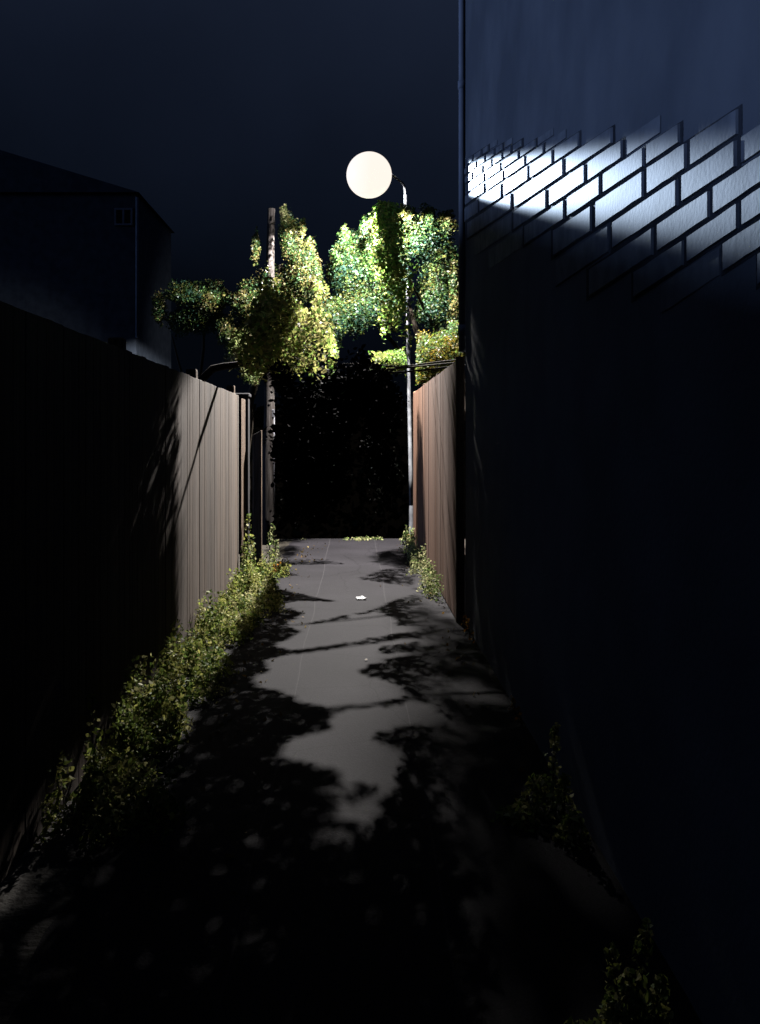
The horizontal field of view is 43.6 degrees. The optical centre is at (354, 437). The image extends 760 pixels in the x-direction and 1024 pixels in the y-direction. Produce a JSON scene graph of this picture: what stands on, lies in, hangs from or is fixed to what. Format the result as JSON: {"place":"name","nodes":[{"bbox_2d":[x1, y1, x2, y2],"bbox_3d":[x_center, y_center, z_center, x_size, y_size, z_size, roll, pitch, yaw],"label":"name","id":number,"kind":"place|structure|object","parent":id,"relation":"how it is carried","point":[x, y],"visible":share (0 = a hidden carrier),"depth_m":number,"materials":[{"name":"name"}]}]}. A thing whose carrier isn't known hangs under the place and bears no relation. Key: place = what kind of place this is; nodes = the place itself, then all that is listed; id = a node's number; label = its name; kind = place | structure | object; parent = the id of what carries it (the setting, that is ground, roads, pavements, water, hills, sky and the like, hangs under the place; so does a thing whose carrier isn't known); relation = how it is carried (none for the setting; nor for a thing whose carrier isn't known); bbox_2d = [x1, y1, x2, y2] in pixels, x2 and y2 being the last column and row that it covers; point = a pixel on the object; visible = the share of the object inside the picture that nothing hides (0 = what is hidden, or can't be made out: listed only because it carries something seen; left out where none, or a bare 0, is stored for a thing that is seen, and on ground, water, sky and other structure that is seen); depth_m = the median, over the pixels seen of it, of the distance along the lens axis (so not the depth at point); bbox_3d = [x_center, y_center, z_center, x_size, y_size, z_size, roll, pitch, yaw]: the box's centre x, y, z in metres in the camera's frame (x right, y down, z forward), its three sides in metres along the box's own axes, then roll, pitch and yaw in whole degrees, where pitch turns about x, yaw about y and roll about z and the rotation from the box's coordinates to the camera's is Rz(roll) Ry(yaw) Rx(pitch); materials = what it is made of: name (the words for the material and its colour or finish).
{"place":"outdoors","nodes":[
{"label":"outdoors","id":0,"kind":"place"},
{"bbox_2d":[0,0,465,410],"label":"sky","id":1,"kind":"structure","parent":0,"point":[220,114],"materials":[{"name":"blue"}]},
{"bbox_2d":[236,393,250,553],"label":"return wall","id":2,"kind":"structure","parent":0,"point":[246,396],"depth_m":13.02,"materials":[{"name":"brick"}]},
{"bbox_2d":[0,539,702,1023],"bbox_3d":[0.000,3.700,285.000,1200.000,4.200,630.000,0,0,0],"label":"ground","id":3,"kind":"structure","parent":0,"point":[40,883],"depth_m":3.37,"materials":[{"name":"brown soil"}]},
{"bbox_2d":[0,150,173,368],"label":"house","id":4,"kind":"structure","parent":3,"relation":"on","point":[85,255],"depth_m":21.00,"materials":[{"name":"paint"}]},
{"bbox_2d":[114,208,132,225],"bbox_3d":[-5.100,-4.870,20.964,0.400,0.380,0.068,0,0,0],"label":"window","id":5,"kind":"structure","parent":4,"relation":"in","point":[122,216],"depth_m":20.96,"materials":[{"name":"glass"}]},
{"bbox_2d":[79,693,136,796],"bbox_3d":[-1.102,1.388,4.267,0.292,0.433,0.275,0,0,0],"label":"weed plant","id":6,"kind":"object","parent":3,"relation":"on","point":[98,736],"visible":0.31,"depth_m":4.33,"materials":[{"name":"green plant"}]},
{"bbox_2d":[0,301,244,882],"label":"timber fence","id":7,"kind":"object","parent":3,"relation":"on","point":[119,505],"visible":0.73,"depth_m":4.47,"materials":[{"name":"brown wood"}]},
{"bbox_2d":[138,658,155,726],"bbox_3d":[-1.166,1.418,5.277,0.117,0.364,0.274,0,0,-20],"label":"weed plant","id":8,"kind":"object","parent":3,"relation":"on","point":[144,663],"visible":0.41,"depth_m":5.21,"materials":[{"name":"green plant"}]},
{"bbox_2d":[124,759,185,816],"bbox_3d":[-0.875,1.510,4.136,0.278,0.184,0.349,0,0,-24],"label":"weed plant","id":9,"kind":"object","parent":3,"relation":"on","point":[153,763],"visible":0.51,"depth_m":4.15,"materials":[{"name":"green plant"}]},
{"bbox_2d":[33,548,291,850],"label":"weeds","id":10,"kind":"object","parent":3,"relation":"on","point":[133,725],"visible":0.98,"depth_m":4.98,"materials":[{"name":"green plant"}]},
{"bbox_2d":[151,277,235,376],"bbox_3d":[-2.545,-0.424,15.002,1.388,4.255,1.569,0,0,0],"label":"tree","id":11,"kind":"object","parent":3,"relation":"on","point":[209,298],"visible":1,"depth_m":14.77,"materials":[{"name":"green plant"}]},
{"bbox_2d":[240,513,257,571],"bbox_3d":[-1.159,1.213,10.461,0.190,0.775,0.462,0,0,0],"label":"creeper","id":12,"kind":"object","parent":3,"relation":"on","point":[243,551],"visible":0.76,"depth_m":10.46,"materials":[{"name":"green plant"}]},
{"bbox_2d":[253,430,261,568],"bbox_3d":[-1.115,0.758,10.890,0.100,1.683,0.100,0,0,0],"label":"gate post","id":13,"kind":"object","parent":3,"relation":"on","point":[257,488],"visible":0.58,"depth_m":10.84,"materials":[{"name":"brown wood"}]},
{"bbox_2d":[262,208,274,544],"bbox_3d":[-1.291,-0.910,14.203,0.208,5.024,0.193,0,0,0],"label":"utility pole","id":14,"kind":"object","parent":3,"relation":"on","point":[268,491],"visible":0.66,"depth_m":14.14,"materials":[{"name":"wood"}]},
{"bbox_2d":[265,523,279,569],"bbox_3d":[-1.001,1.325,11.523,0.247,0.561,0.302,0,0,0],"label":"creeper","id":15,"kind":"object","parent":3,"relation":"on","point":[273,528],"visible":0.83,"depth_m":11.50,"materials":[{"name":"green plant"}]},
{"bbox_2d":[214,204,350,448],"bbox_3d":[-1.085,-0.914,13.286,2.089,5.240,4.170,0,0,0],"label":"tree","id":16,"kind":"object","parent":3,"relation":"on","point":[302,269],"visible":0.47,"depth_m":14.17,"materials":[{"name":"green plant"}]},
{"bbox_2d":[198,276,401,531],"bbox_3d":[-0.720,-0.046,9.043,2.179,3.496,7.355,0,0,0],"label":"tree","id":17,"kind":"object","parent":3,"relation":"on","point":[321,416],"visible":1,"depth_m":6.91,"materials":[{"name":"green plant"}]},
{"bbox_2d":[250,403,465,538],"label":"hedge","id":18,"kind":"object","parent":3,"relation":"on","point":[393,521],"visible":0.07,"depth_m":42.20,"materials":[{"name":"green plant"}]},
{"bbox_2d":[323,209,423,383],"bbox_3d":[0.344,-0.857,15.108,1.531,5.466,2.652,0,0,27],"label":"tree","id":19,"kind":"object","parent":3,"relation":"on","point":[350,271],"visible":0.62,"depth_m":14.43,"materials":[{"name":"green plant"}]},
{"bbox_2d":[342,359,465,397],"bbox_3d":[0.681,0.357,10.140,1.789,2.494,1.721,0,0,-13],"label":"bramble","id":20,"kind":"object","parent":3,"relation":"on","point":[416,365],"visible":0.23,"depth_m":10.57,"materials":[{"name":"green plant"}]},
{"bbox_2d":[354,199,465,525],"bbox_3d":[0.445,-0.963,10.449,1.499,5.334,10.023,0,0,11],"label":"tree","id":21,"kind":"object","parent":3,"relation":"on","point":[407,235],"visible":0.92,"depth_m":12.78,"materials":[{"name":"green plant"}]},
{"bbox_2d":[458,0,759,1023],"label":"house","id":22,"kind":"structure","parent":3,"relation":"on","point":[608,328],"depth_m":3.26,"materials":[{"name":"brick"}]},
{"bbox_2d":[6,539,701,1023],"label":"path","id":23,"kind":"structure","parent":0,"point":[378,867],"depth_m":3.55,"materials":[{"name":"concrete"}]},
{"bbox_2d":[272,561,280,572],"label":"seedling","id":24,"kind":"object","parent":23,"relation":"on","point":[274,566],"visible":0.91,"depth_m":10.91,"materials":[{"name":"green plant"}]},
{"bbox_2d":[151,541,588,922],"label":"fallen leaves","id":25,"kind":"object","parent":23,"relation":"on","point":[520,769],"visible":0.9,"depth_m":5.40,"materials":[{"name":"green plant"}]},
{"bbox_2d":[298,525,443,601],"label":"weeds","id":26,"kind":"object","parent":23,"relation":"on","point":[428,573],"visible":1,"depth_m":11.05,"materials":[{"name":"green plant"}]},
{"bbox_2d":[346,151,412,533],"bbox_3d":[0.377,-1.226,14.026,0.643,5.652,1.750,0,0,18],"label":"street lamp","id":27,"kind":"object","parent":23,"relation":"on","point":[369,174],"visible":0.96,"depth_m":13.35,"materials":[{"name":"metal"}]},
{"bbox_2d":[413,356,465,622],"bbox_3d":[0.923,0.450,11.309,0.094,2.300,6.238,0,0,0],"label":"board fence","id":28,"kind":"object","parent":23,"relation":"on","point":[439,415],"visible":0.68,"depth_m":9.43,"materials":[{"name":"brown wood"}]},
{"bbox_2d":[461,615,474,642],"bbox_3d":[0.913,1.532,7.667,0.060,0.137,0.629,0,0,0],"label":"seedling","id":29,"kind":"object","parent":23,"relation":"on","point":[467,622],"visible":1,"depth_m":7.70,"materials":[{"name":"green plant"}]},
{"bbox_2d":[489,722,590,849],"bbox_3d":[0.823,1.409,3.933,0.452,0.395,0.356,0,0,44],"label":"weed plant","id":30,"kind":"object","parent":23,"relation":"on","point":[521,807],"visible":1,"depth_m":3.94,"materials":[{"name":"green plant"}]},
{"bbox_2d":[564,917,673,1023],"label":"weed plant","id":31,"kind":"object","parent":23,"relation":"on","point":[625,999],"visible":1,"depth_m":2.49,"materials":[{"name":"green plant"}]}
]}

